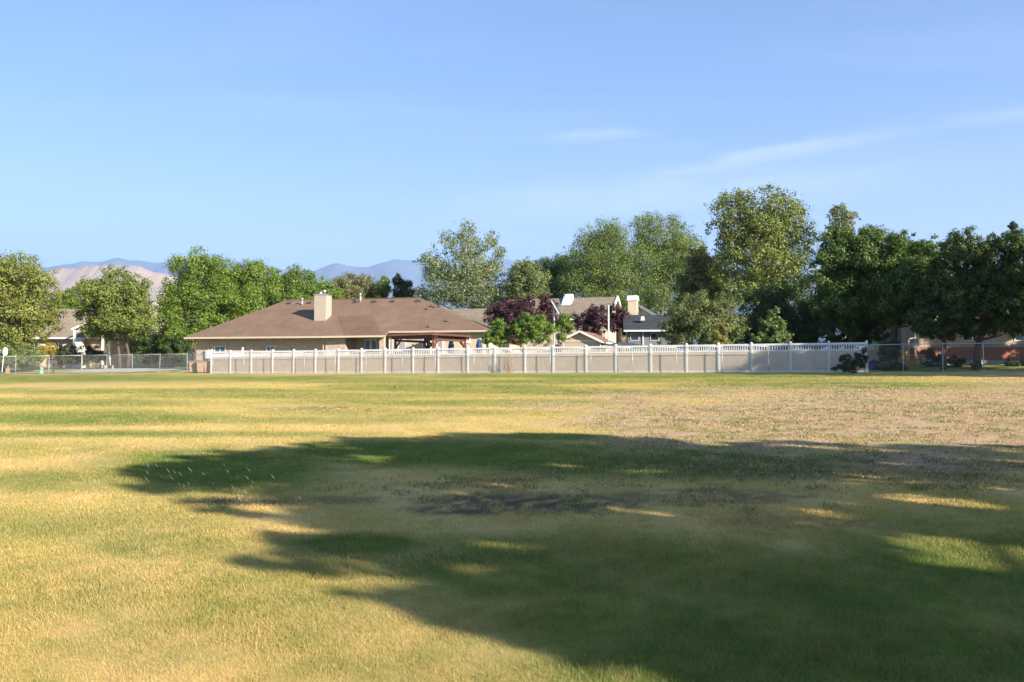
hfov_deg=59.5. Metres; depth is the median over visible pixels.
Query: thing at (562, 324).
crabapple tree
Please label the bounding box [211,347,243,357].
return fence
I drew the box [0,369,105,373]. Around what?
street
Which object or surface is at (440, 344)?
window
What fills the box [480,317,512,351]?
crabapple tree
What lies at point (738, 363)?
vinyl fence
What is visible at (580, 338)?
garden shed
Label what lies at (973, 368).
shrub
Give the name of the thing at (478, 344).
umbrella
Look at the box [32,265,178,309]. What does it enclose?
tailings hill
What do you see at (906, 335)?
brick house
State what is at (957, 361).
shrub
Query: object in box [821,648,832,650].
fallen leaf
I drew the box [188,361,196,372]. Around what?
wheeled bin
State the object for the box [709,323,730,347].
young tree
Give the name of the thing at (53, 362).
mailbox
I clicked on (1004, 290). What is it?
maple tree
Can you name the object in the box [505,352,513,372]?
dead creeper
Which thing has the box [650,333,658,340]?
window
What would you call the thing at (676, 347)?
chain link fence
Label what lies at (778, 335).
young tree
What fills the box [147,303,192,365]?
gable house
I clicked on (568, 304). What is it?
gabled house
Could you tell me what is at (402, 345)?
window
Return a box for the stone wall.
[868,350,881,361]
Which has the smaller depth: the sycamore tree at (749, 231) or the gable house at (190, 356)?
the sycamore tree at (749, 231)
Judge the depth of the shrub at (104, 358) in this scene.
102.80 m
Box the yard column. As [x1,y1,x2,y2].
[104,341,113,368]
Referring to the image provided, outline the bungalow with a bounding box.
[0,309,167,368]
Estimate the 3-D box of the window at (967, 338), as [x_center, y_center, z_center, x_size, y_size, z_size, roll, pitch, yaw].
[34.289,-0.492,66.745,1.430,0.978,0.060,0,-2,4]
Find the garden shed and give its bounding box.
[557,331,614,353]
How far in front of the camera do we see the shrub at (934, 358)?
59.84 m
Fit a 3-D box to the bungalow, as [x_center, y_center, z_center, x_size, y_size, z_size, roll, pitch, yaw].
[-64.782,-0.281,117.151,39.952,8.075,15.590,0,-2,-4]
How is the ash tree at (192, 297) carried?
on the field
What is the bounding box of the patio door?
[365,339,376,353]
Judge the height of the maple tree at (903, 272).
9.661 m
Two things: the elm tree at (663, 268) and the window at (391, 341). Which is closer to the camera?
the window at (391, 341)
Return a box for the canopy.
[602,342,640,345]
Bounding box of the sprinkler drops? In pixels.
[145,448,390,536]
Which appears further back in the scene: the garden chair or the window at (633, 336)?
the window at (633, 336)
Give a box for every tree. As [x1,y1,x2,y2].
[0,249,67,370]
[42,287,81,308]
[71,263,158,367]
[149,242,246,360]
[212,257,280,318]
[257,263,322,307]
[316,276,346,298]
[330,271,376,298]
[372,275,390,297]
[391,272,415,297]
[409,218,514,308]
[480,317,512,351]
[481,291,560,352]
[499,255,552,301]
[512,312,556,351]
[531,252,574,298]
[552,215,654,311]
[553,313,575,351]
[570,304,618,335]
[606,304,631,351]
[623,210,708,314]
[656,288,751,350]
[670,245,731,350]
[703,182,820,310]
[706,288,891,359]
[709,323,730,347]
[723,270,821,353]
[749,306,794,349]
[806,223,895,348]
[820,202,860,337]
[857,229,941,362]
[906,225,996,369]
[956,228,1023,368]
[1006,221,1018,233]
[1010,235,1023,339]
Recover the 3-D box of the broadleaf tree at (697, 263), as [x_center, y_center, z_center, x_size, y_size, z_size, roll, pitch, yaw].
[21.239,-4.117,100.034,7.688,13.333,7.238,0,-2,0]
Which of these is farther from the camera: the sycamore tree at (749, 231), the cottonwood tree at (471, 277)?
the cottonwood tree at (471, 277)
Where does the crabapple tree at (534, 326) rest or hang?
on the field
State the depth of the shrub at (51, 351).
94.67 m
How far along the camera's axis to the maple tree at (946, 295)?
56.30 m
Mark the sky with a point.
(314, 134)
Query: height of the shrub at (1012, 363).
1.052 m
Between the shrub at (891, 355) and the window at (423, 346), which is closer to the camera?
the shrub at (891, 355)
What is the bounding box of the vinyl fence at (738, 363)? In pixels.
[210,340,867,372]
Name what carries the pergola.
on the field
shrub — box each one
[0,342,46,371]
[37,342,57,369]
[48,343,77,368]
[68,344,102,368]
[97,350,111,365]
[122,334,165,367]
[158,336,191,367]
[830,347,868,372]
[876,340,908,370]
[921,348,940,366]
[947,354,965,366]
[969,362,977,369]
[1003,357,1021,366]
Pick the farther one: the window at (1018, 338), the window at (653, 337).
the window at (653, 337)
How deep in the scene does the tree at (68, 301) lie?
134.22 m
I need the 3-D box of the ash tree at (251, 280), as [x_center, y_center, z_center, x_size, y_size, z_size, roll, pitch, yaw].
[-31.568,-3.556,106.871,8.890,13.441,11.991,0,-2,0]
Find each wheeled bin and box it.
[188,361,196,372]
[196,360,204,372]
[204,360,209,372]
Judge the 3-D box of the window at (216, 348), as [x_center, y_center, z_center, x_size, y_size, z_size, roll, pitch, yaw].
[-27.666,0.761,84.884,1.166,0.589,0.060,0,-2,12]
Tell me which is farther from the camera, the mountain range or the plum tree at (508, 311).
the mountain range
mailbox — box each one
[4,360,12,372]
[49,360,56,372]
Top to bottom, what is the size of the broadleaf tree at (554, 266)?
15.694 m
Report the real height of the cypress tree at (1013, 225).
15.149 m
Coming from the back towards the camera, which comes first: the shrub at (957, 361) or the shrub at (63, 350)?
the shrub at (63, 350)
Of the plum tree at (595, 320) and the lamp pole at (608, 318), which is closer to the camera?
the lamp pole at (608, 318)
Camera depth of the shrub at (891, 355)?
57.65 m
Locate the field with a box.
[0,362,1023,681]
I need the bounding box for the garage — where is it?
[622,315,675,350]
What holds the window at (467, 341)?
in the ranch house at (323, 320)
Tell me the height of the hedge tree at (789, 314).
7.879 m
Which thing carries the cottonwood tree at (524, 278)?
on the field
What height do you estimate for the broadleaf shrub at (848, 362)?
1.711 m
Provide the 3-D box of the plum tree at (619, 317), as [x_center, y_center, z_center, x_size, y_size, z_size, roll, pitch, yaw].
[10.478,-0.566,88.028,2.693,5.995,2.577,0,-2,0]
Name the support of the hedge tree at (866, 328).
on the field
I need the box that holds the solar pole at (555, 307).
[551,301,560,351]
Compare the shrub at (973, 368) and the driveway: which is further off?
the driveway
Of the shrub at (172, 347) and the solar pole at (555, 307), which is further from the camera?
the shrub at (172, 347)
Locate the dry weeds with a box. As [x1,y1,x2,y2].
[102,378,1023,568]
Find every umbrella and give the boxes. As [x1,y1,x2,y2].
[448,338,453,353]
[476,339,481,352]
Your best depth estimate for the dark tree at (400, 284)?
117.39 m
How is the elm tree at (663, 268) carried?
on the field
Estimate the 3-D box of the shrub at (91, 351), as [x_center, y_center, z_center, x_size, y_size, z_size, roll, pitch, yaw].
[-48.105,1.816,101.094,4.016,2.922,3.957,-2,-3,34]
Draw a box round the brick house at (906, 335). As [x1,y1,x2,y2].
[868,297,1023,364]
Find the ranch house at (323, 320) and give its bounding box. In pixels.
[184,290,518,369]
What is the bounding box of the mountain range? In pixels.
[21,258,863,361]
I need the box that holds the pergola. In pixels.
[388,332,471,353]
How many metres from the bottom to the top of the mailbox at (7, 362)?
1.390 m
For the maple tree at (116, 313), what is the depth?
96.62 m
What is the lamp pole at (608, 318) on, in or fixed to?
on the field
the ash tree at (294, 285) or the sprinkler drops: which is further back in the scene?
the ash tree at (294, 285)
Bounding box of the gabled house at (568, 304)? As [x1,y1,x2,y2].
[448,294,657,352]
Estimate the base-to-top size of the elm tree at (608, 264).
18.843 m
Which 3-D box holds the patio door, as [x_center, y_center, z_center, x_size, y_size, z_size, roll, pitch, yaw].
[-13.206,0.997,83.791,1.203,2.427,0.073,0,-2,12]
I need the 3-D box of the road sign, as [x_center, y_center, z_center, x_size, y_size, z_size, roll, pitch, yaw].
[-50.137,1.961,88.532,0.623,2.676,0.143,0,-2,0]
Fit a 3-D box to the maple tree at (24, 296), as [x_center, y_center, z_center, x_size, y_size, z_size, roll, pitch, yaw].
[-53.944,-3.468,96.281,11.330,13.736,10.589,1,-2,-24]
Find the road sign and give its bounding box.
[1,347,7,372]
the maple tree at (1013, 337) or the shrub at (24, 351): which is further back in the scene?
the shrub at (24, 351)
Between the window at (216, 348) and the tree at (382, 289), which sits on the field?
the tree at (382, 289)
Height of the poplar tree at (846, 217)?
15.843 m
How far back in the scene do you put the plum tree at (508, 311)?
85.06 m
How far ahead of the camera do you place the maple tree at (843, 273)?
62.96 m
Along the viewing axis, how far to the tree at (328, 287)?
117.38 m
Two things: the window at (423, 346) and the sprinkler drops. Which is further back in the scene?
the window at (423, 346)
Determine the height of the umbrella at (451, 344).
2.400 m
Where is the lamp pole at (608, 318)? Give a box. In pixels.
[605,302,614,340]
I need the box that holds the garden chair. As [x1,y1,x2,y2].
[899,350,915,364]
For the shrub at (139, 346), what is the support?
on the field
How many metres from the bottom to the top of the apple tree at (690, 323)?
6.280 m
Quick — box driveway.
[75,368,188,372]
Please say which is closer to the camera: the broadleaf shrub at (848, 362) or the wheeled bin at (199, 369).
the broadleaf shrub at (848, 362)
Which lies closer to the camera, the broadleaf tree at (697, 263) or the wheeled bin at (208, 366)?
the wheeled bin at (208, 366)
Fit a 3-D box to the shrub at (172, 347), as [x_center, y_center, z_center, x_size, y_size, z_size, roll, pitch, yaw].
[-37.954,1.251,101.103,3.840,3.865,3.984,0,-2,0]
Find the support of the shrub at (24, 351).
on the field
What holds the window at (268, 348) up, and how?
in the ranch house at (323, 320)
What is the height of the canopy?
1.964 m
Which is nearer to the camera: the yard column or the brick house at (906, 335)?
the brick house at (906, 335)
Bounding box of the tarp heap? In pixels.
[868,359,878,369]
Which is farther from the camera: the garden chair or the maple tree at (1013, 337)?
the garden chair
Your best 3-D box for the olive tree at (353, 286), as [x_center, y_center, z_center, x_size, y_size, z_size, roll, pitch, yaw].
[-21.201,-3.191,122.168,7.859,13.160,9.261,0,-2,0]
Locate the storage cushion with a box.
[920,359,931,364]
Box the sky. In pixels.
[0,0,1023,275]
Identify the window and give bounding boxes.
[54,342,62,357]
[214,346,225,351]
[266,346,274,350]
[389,337,393,353]
[398,339,405,353]
[422,339,430,353]
[436,341,443,353]
[461,332,469,342]
[630,333,638,340]
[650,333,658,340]
[962,333,977,340]
[1014,332,1023,340]
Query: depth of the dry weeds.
12.73 m
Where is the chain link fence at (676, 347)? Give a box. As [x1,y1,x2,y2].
[0,342,1023,373]

